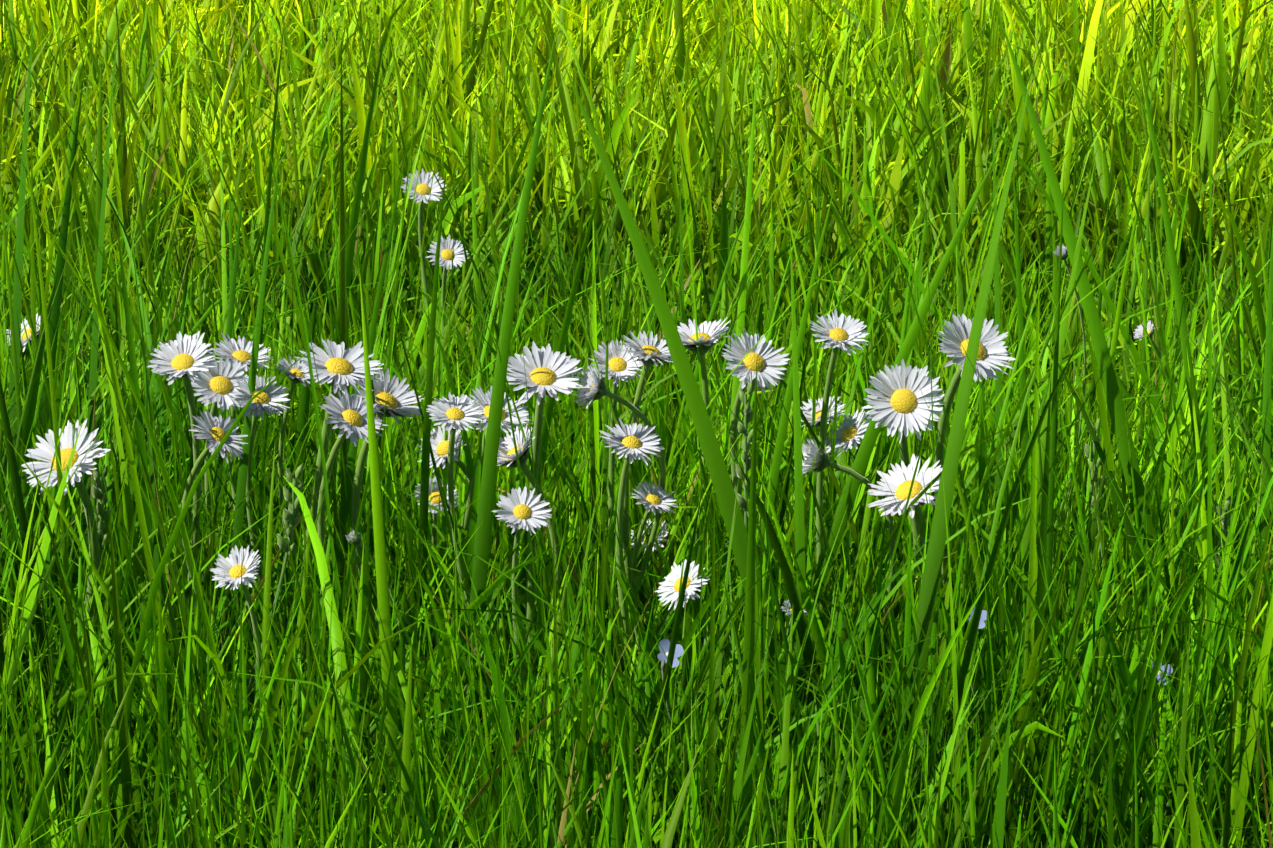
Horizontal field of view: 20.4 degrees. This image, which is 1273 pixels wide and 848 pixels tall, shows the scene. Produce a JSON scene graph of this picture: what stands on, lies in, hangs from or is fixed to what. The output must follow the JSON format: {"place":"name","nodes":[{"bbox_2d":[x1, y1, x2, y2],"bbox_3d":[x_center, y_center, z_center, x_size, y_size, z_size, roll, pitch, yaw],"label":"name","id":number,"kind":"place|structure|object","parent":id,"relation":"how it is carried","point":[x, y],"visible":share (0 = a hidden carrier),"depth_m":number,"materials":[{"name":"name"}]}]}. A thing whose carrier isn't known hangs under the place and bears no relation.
{"place":"outdoors","nodes":[
{"label":"outdoors","id":0,"kind":"place"},
{"bbox_2d":[0,1,1272,847],"bbox_3d":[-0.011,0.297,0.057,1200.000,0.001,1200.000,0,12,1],"label":"ground","id":1,"kind":"structure","parent":0,"point":[740,257],"depth_m":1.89,"materials":[{"name":"green plant"}]},
{"bbox_2d":[6,313,39,351],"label":"daisy","id":2,"kind":"object","parent":1,"relation":"on","point":[24,340],"visible":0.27,"depth_m":1.40,"materials":[{"name":"white plant"}]},
{"bbox_2d":[21,418,110,745],"bbox_3d":[-0.146,0.062,0.910,0.021,0.127,0.026,-5,12,-22],"label":"daisy","id":3,"kind":"object","parent":1,"relation":"on","point":[44,451],"visible":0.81,"depth_m":0.90,"materials":[{"name":"white plant"}]},
{"bbox_2d":[147,331,219,639],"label":"daisy","id":4,"kind":"object","parent":1,"relation":"on","point":[179,358],"visible":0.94,"depth_m":0.93,"materials":[{"name":"white plant"}]},
{"bbox_2d":[181,409,247,667],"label":"daisy","id":5,"kind":"object","parent":1,"relation":"on","point":[214,429],"visible":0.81,"depth_m":0.92,"materials":[{"name":"white plant"}]},
{"bbox_2d":[191,357,248,646],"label":"daisy","id":6,"kind":"object","parent":1,"relation":"on","point":[215,385],"visible":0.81,"depth_m":0.96,"materials":[{"name":"white plant"}]},
{"bbox_2d":[209,545,260,736],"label":"daisy","id":7,"kind":"object","parent":1,"relation":"on","point":[229,575],"visible":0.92,"depth_m":0.83,"materials":[{"name":"white plant"}]},
{"bbox_2d":[209,332,273,597],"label":"daisy","id":8,"kind":"object","parent":1,"relation":"on","point":[240,350],"visible":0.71,"depth_m":0.99,"materials":[{"name":"white plant"}]},
{"bbox_2d":[231,374,289,630],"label":"daisy","id":9,"kind":"object","parent":1,"relation":"on","point":[268,398],"visible":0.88,"depth_m":0.95,"materials":[{"name":"white plant"}]},
{"bbox_2d":[274,355,316,652],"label":"daisy","id":10,"kind":"object","parent":1,"relation":"on","point":[294,375],"visible":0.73,"depth_m":1.00,"materials":[{"name":"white plant"}]},
{"bbox_2d":[295,338,383,730],"bbox_3d":[-0.082,0.048,0.942,0.032,0.141,0.023,5,12,21],"label":"daisy","id":11,"kind":"object","parent":1,"relation":"on","point":[340,368],"visible":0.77,"depth_m":0.93,"materials":[{"name":"white plant"}]},
{"bbox_2d":[317,388,387,755],"bbox_3d":[-0.074,0.056,0.924,0.018,0.133,0.026,-3,12,-14],"label":"daisy","id":12,"kind":"object","parent":1,"relation":"on","point":[348,412],"visible":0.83,"depth_m":0.91,"materials":[{"name":"white plant"}]},
{"bbox_2d":[345,529,400,636],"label":"daisy","id":13,"kind":"object","parent":1,"relation":"on","point":[355,539],"visible":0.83,"depth_m":0.90,"materials":[{"name":"white plant"}]},
{"bbox_2d":[352,367,423,655],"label":"daisy","id":14,"kind":"object","parent":1,"relation":"on","point":[400,398],"visible":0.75,"depth_m":0.95,"materials":[{"name":"white plant"}]},
{"bbox_2d":[401,168,446,335],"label":"daisy","id":15,"kind":"object","parent":1,"relation":"on","point":[424,178],"visible":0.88,"depth_m":1.50,"materials":[{"name":"white plant"}]},
{"bbox_2d":[413,476,458,610],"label":"daisy","id":16,"kind":"object","parent":1,"relation":"on","point":[434,495],"visible":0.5,"depth_m":0.98,"materials":[{"name":"white plant"}]},
{"bbox_2d":[417,423,469,481],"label":"daisy","id":17,"kind":"object","parent":1,"relation":"on","point":[439,445],"visible":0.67,"depth_m":0.97,"materials":[{"name":"white plant"}]},
{"bbox_2d":[425,234,468,372],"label":"daisy","id":18,"kind":"object","parent":1,"relation":"on","point":[446,249],"visible":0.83,"depth_m":1.44,"materials":[{"name":"white plant"}]},
{"bbox_2d":[426,392,483,622],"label":"daisy","id":19,"kind":"object","parent":1,"relation":"on","point":[453,414],"visible":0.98,"depth_m":0.93,"materials":[{"name":"white plant"}]},
{"bbox_2d":[445,385,532,748],"bbox_3d":[-0.043,0.052,0.960,0.030,0.126,0.020,3,12,16],"label":"daisy","id":20,"kind":"object","parent":1,"relation":"on","point":[481,399],"visible":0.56,"depth_m":0.95,"materials":[{"name":"white plant"}]},
{"bbox_2d":[491,486,551,688],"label":"daisy","id":21,"kind":"object","parent":1,"relation":"on","point":[523,510],"visible":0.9,"depth_m":0.90,"materials":[{"name":"white plant"}]},
{"bbox_2d":[497,422,560,706],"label":"daisy","id":22,"kind":"object","parent":1,"relation":"on","point":[506,454],"visible":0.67,"depth_m":0.93,"materials":[{"name":"white plant"}]},
{"bbox_2d":[506,341,581,669],"bbox_3d":[-0.025,0.048,0.943,0.021,0.141,0.028,0,12,1],"label":"daisy","id":23,"kind":"object","parent":1,"relation":"on","point":[546,371],"visible":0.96,"depth_m":0.93,"materials":[{"name":"white plant"}]},
{"bbox_2d":[588,339,643,579],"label":"daisy","id":24,"kind":"object","parent":1,"relation":"on","point":[622,365],"visible":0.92,"depth_m":0.97,"materials":[{"name":"white plant"}]},
{"bbox_2d":[573,364,665,683],"bbox_3d":[-0.005,0.050,0.943,0.025,0.136,0.023,0,12,1],"label":"daisy","id":25,"kind":"object","parent":1,"relation":"on","point":[592,388],"visible":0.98,"depth_m":0.93,"materials":[{"name":"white plant"}]},
{"bbox_2d":[599,418,663,778],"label":"daisy","id":26,"kind":"object","parent":1,"relation":"on","point":[630,442],"visible":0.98,"depth_m":0.92,"materials":[{"name":"white plant"}]},
{"bbox_2d":[0,0,1272,324],"bbox_3d":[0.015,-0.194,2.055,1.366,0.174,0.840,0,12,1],"label":"grass","id":27,"kind":"structure","parent":1,"relation":"on","point":[820,112],"depth_m":1.90,"materials":[{"name":"green plant"}]},
{"bbox_2d":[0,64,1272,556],"bbox_3d":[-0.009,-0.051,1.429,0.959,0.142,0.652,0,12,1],"label":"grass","id":28,"kind":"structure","parent":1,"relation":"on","point":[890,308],"depth_m":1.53,"materials":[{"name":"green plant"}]},
{"bbox_2d":[621,331,672,656],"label":"daisy","id":29,"kind":"object","parent":1,"relation":"on","point":[648,352],"visible":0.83,"depth_m":0.96,"materials":[{"name":"white plant"}]},
{"bbox_2d":[631,520,668,571],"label":"daisy","id":30,"kind":"object","parent":1,"relation":"on","point":[663,532],"visible":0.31,"depth_m":1.01,"materials":[{"name":"white plant"}]},
{"bbox_2d":[629,479,677,659],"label":"daisy","id":31,"kind":"object","parent":1,"relation":"on","point":[654,498],"visible":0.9,"depth_m":0.94,"materials":[{"name":"white plant"}]},
{"bbox_2d":[84,377,1230,750],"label":"grass seed stalks","id":32,"kind":"object","parent":1,"relation":"on","point":[100,487],"depth_m":0.90,"materials":[{"name":"green plant"}]},
{"bbox_2d":[657,639,687,791],"bbox_3d":[0.009,0.092,0.851,0.010,0.086,0.017,8,14,35],"label":"speedwell","id":33,"kind":"object","parent":1,"relation":"on","point":[665,645],"visible":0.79,"depth_m":0.84,"materials":[{"name":"blue plant"}]},
{"bbox_2d":[655,559,709,689],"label":"daisy","id":34,"kind":"object","parent":1,"relation":"on","point":[670,584],"visible":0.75,"depth_m":0.90,"materials":[{"name":"white plant"}]},
{"bbox_2d":[663,318,730,680],"bbox_3d":[0.017,0.038,0.998,0.019,0.138,0.020,0,12,1],"label":"daisy","id":35,"kind":"object","parent":1,"relation":"on","point":[708,333],"visible":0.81,"depth_m":0.99,"materials":[{"name":"white plant"}]},
{"bbox_2d":[722,329,789,515],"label":"daisy","id":36,"kind":"object","parent":1,"relation":"on","point":[765,356],"visible":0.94,"depth_m":0.95,"materials":[{"name":"white plant"}]},
{"bbox_2d":[782,599,806,660],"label":"daisy","id":37,"kind":"object","parent":1,"relation":"on","point":[789,609],"visible":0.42,"depth_m":0.92,"materials":[{"name":"white plant"}]},
{"bbox_2d":[800,396,845,541],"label":"daisy","id":38,"kind":"object","parent":1,"relation":"on","point":[807,412],"visible":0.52,"depth_m":1.03,"materials":[{"name":"white plant"}]},
{"bbox_2d":[810,309,869,617],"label":"daisy","id":39,"kind":"object","parent":1,"relation":"on","point":[842,332],"visible":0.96,"depth_m":0.95,"materials":[{"name":"white plant"}]},
{"bbox_2d":[802,439,895,699],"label":"daisy","id":40,"kind":"object","parent":1,"relation":"on","point":[822,460],"visible":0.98,"depth_m":0.93,"materials":[{"name":"white plant"}]},
{"bbox_2d":[825,409,892,530],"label":"daisy","id":41,"kind":"object","parent":1,"relation":"on","point":[849,437],"visible":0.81,"depth_m":1.02,"materials":[{"name":"white plant"}]},
{"bbox_2d":[862,359,945,585],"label":"daisy","id":42,"kind":"object","parent":1,"relation":"on","point":[898,401],"visible":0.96,"depth_m":0.92,"materials":[{"name":"white plant"}]},
{"bbox_2d":[867,454,942,719],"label":"daisy","id":43,"kind":"object","parent":1,"relation":"on","point":[899,481],"visible":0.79,"depth_m":0.91,"materials":[{"name":"white plant"}]},
{"bbox_2d":[934,311,1014,637],"bbox_3d":[0.090,0.042,0.952,0.021,0.148,0.030,0,12,1],"label":"daisy","id":44,"kind":"object","parent":1,"relation":"on","point":[992,349],"visible":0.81,"depth_m":0.94,"materials":[{"name":"white plant"}]},
{"bbox_2d":[966,606,986,737],"bbox_3d":[0.083,0.087,0.861,0.010,0.091,0.017,9,14,37],"label":"speedwell","id":45,"kind":"object","parent":1,"relation":"on","point":[983,618],"visible":0.27,"depth_m":0.85,"materials":[{"name":"blue plant"}]},
{"bbox_2d":[1052,245,1085,568],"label":"daisy","id":46,"kind":"object","parent":1,"relation":"on","point":[1064,254],"visible":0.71,"depth_m":1.01,"materials":[{"name":"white plant"}]},
{"bbox_2d":[1133,320,1175,407],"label":"daisy","id":47,"kind":"object","parent":1,"relation":"on","point":[1139,332],"visible":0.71,"depth_m":1.10,"materials":[{"name":"white plant"}]},
{"bbox_2d":[1148,662,1172,791],"bbox_3d":[0.124,0.095,0.839,0.010,0.084,0.017,9,14,36],"label":"speedwell","id":48,"kind":"object","parent":1,"relation":"on","point":[1169,671],"visible":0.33,"depth_m":0.83,"materials":[{"name":"blue plant"}]},
{"bbox_2d":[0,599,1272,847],"bbox_3d":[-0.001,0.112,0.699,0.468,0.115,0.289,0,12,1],"label":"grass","id":49,"kind":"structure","parent":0,"point":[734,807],"depth_m":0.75,"materials":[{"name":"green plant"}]}
]}

